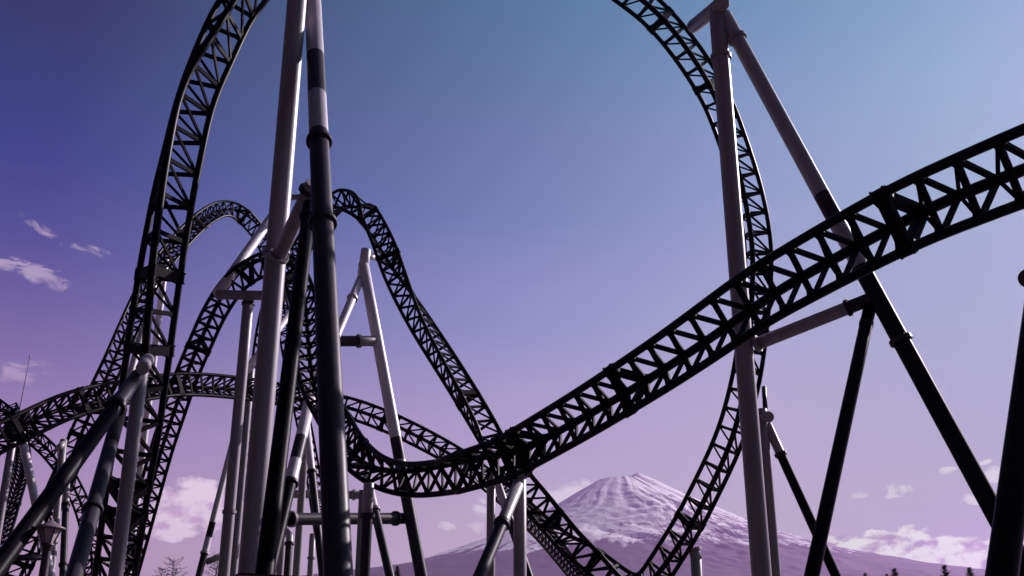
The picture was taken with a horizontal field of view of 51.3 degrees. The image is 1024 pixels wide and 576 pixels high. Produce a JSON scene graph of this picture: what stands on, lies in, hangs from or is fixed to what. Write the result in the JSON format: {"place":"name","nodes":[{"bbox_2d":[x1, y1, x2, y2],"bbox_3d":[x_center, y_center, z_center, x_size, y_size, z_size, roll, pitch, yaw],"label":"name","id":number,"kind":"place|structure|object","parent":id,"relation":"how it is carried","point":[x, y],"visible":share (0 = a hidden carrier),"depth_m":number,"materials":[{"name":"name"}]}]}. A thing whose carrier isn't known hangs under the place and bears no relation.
{"place":"outdoors","nodes":[
{"label":"outdoors","id":0,"kind":"place"},
{"bbox_2d":[0,402,30,546],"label":"roller coaster track","id":1,"kind":"structure","parent":0,"point":[14,505],"depth_m":81.67,"materials":[{"name":"metal"}]},
{"bbox_2d":[0,399,100,575],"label":"roller coaster track","id":2,"kind":"structure","parent":0,"point":[37,440],"depth_m":87.91,"materials":[{"name":"metal"}]},
{"bbox_2d":[307,533,314,575],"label":"support column","id":3,"kind":"structure","parent":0,"point":[310,558],"depth_m":85.67,"materials":[{"name":"grey metal"}]},
{"bbox_2d":[0,0,1023,575],"label":"sky","id":4,"kind":"structure","parent":0,"point":[544,176],"materials":[{"name":"blue"}]},
{"bbox_2d":[302,473,984,575],"bbox_3d":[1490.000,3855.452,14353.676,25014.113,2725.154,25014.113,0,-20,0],"label":"mountain","id":5,"kind":"structure","parent":0,"point":[624,521],"depth_m":11910.15,"materials":[{"name":"white snow"}]},
{"bbox_2d":[689,546,701,575],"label":"support column","id":6,"kind":"structure","parent":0,"point":[695,560],"depth_m":48.50,"materials":[{"name":"grey metal"}]},
{"label":"ground","id":7,"kind":"structure","parent":0,"visible":0},
{"bbox_2d":[0,410,55,575],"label":"support tower","id":8,"kind":"structure","parent":7,"relation":"on","point":[28,471],"depth_m":54.52,"materials":[{"name":"grey metal"}]},
{"bbox_2d":[15,439,69,575],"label":"support tower","id":9,"kind":"structure","parent":7,"relation":"on","point":[63,502],"depth_m":58.17,"materials":[{"name":"grey metal"}]},
{"bbox_2d":[18,355,30,417],"bbox_3d":[-25.459,5.139,55.672,0.171,3.374,0.090,0,-20,0],"label":"lightning rod","id":10,"kind":"object","parent":9,"relation":"on","point":[24,384],"visible":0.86,"depth_m":55.69,"materials":[{"name":"grey metal"}]},
{"bbox_2d":[35,518,65,575],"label":"street lamp","id":11,"kind":"object","parent":7,"relation":"on","point":[50,530],"visible":1,"depth_m":21.46,"materials":[{"name":"metal"}]},
{"bbox_2d":[0,354,153,575],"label":"support tower","id":12,"kind":"structure","parent":7,"relation":"on","point":[132,388],"depth_m":26.14,"materials":[{"name":"grey metal"}]},
{"bbox_2d":[65,409,126,575],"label":"support column","id":13,"kind":"structure","parent":7,"relation":"on","point":[92,509],"depth_m":24.31,"materials":[{"name":"grey metal"}]},
{"bbox_2d":[124,259,168,575],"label":"support tower","id":14,"kind":"structure","parent":7,"relation":"on","point":[134,361],"depth_m":81.60,"materials":[{"name":"grey metal"}]},
{"bbox_2d":[4,200,321,575],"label":"roller coaster track","id":15,"kind":"structure","parent":14,"relation":"on","point":[213,217],"depth_m":72.13,"materials":[{"name":"metal"}]},
{"bbox_2d":[154,567,171,575],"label":"larch tree","id":16,"kind":"object","parent":7,"relation":"on","point":[161,569],"visible":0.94,"depth_m":81.56,"materials":[{"name":"brown plant"}]},
{"bbox_2d":[160,556,187,575],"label":"larch tree","id":17,"kind":"object","parent":7,"relation":"on","point":[175,572],"visible":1,"depth_m":77.54,"materials":[{"name":"brown plant"}]},
{"bbox_2d":[198,552,218,575],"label":"larch tree","id":18,"kind":"object","parent":7,"relation":"on","point":[215,561],"visible":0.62,"depth_m":68.03,"materials":[{"name":"brown plant"}]},
{"bbox_2d":[195,442,229,575],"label":"support column","id":19,"kind":"structure","parent":7,"relation":"on","point":[204,553],"depth_m":70.63,"materials":[{"name":"grey metal"}]},
{"bbox_2d":[230,369,254,575],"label":"support column","id":20,"kind":"structure","parent":7,"relation":"on","point":[240,492],"depth_m":69.67,"materials":[{"name":"grey metal"}]},
{"bbox_2d":[213,214,288,575],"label":"support tower","id":21,"kind":"structure","parent":7,"relation":"on","point":[245,365],"depth_m":53.48,"materials":[{"name":"grey metal"}]},
{"bbox_2d":[124,123,1023,575],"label":"roller coaster track","id":22,"kind":"structure","parent":21,"relation":"attached to","point":[510,443],"depth_m":26.79,"materials":[{"name":"metal"}]},
{"bbox_2d":[0,371,585,575],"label":"roller coaster track","id":23,"kind":"structure","parent":22,"relation":"attached to","point":[85,406],"depth_m":59.54,"materials":[{"name":"metal"}]},
{"bbox_2d":[235,573,286,575],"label":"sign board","id":24,"kind":"object","parent":7,"relation":"on","point":[245,574],"visible":1,"depth_m":5.82,"materials":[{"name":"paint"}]},
{"bbox_2d":[276,470,293,575],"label":"support column","id":25,"kind":"structure","parent":7,"relation":"on","point":[285,563],"depth_m":77.08,"materials":[{"name":"grey metal"}]},
{"bbox_2d":[291,194,298,199],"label":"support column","id":26,"kind":"structure","parent":7,"relation":"on","point":[294,196],"depth_m":70.29,"materials":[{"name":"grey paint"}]},
{"bbox_2d":[238,0,352,575],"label":"support tower","id":27,"kind":"structure","parent":7,"relation":"on","point":[311,216],"depth_m":34.82,"materials":[{"name":"grey metal"}]},
{"bbox_2d":[92,0,269,575],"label":"roller coaster track","id":28,"kind":"structure","parent":27,"relation":"attached to","point":[152,272],"depth_m":32.23,"materials":[{"name":"metal"}]},
{"bbox_2d":[244,426,358,575],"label":"support tower","id":29,"kind":"structure","parent":7,"relation":"on","point":[301,493],"depth_m":70.53,"materials":[{"name":"grey metal"}]},
{"bbox_2d":[275,248,427,575],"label":"support tower","id":30,"kind":"structure","parent":7,"relation":"on","point":[407,516],"depth_m":58.13,"materials":[{"name":"grey metal"}]},
{"bbox_2d":[245,0,773,575],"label":"roller coaster track","id":31,"kind":"structure","parent":30,"relation":"on","point":[463,400],"depth_m":48.81,"materials":[{"name":"metal"}]},
{"bbox_2d":[355,474,394,575],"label":"support column","id":32,"kind":"structure","parent":7,"relation":"on","point":[369,509],"depth_m":41.52,"materials":[{"name":"grey metal"}]},
{"bbox_2d":[394,566,401,575],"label":"fir tree","id":33,"kind":"object","parent":7,"relation":"on","point":[396,572],"visible":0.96,"depth_m":135.66,"materials":[{"name":"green plant"}]},
{"bbox_2d":[473,471,532,575],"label":"support column","id":34,"kind":"structure","parent":7,"relation":"on","point":[514,504],"depth_m":32.85,"materials":[{"name":"grey metal"}]},
{"bbox_2d":[486,472,532,575],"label":"support column","id":35,"kind":"structure","parent":7,"relation":"on","point":[500,491],"depth_m":51.39,"materials":[{"name":"grey metal"}]},
{"bbox_2d":[758,386,840,575],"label":"support column","id":36,"kind":"structure","parent":7,"relation":"on","point":[768,435],"depth_m":46.48,"materials":[{"name":"grey metal"}]},
{"bbox_2d":[687,0,1023,575],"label":"support tower","id":37,"kind":"structure","parent":7,"relation":"on","point":[725,30],"depth_m":38.28,"materials":[{"name":"grey metal"}]},
{"bbox_2d":[890,568,898,575],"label":"fir tree","id":38,"kind":"object","parent":7,"relation":"on","point":[894,572],"visible":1,"depth_m":92.09,"materials":[{"name":"green plant"}]},
{"bbox_2d":[940,565,950,575],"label":"fir tree","id":39,"kind":"object","parent":7,"relation":"on","point":[944,570],"visible":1,"depth_m":85.37,"materials":[{"name":"green plant"}]},
{"bbox_2d":[966,567,974,575],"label":"fir tree","id":40,"kind":"object","parent":7,"relation":"on","point":[969,572],"visible":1,"depth_m":89.22,"materials":[{"name":"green plant"}]},
{"bbox_2d":[985,270,1023,575],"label":"support column","id":41,"kind":"structure","parent":7,"relation":"on","point":[1004,555],"depth_m":25.06,"materials":[{"name":"grey metal"}]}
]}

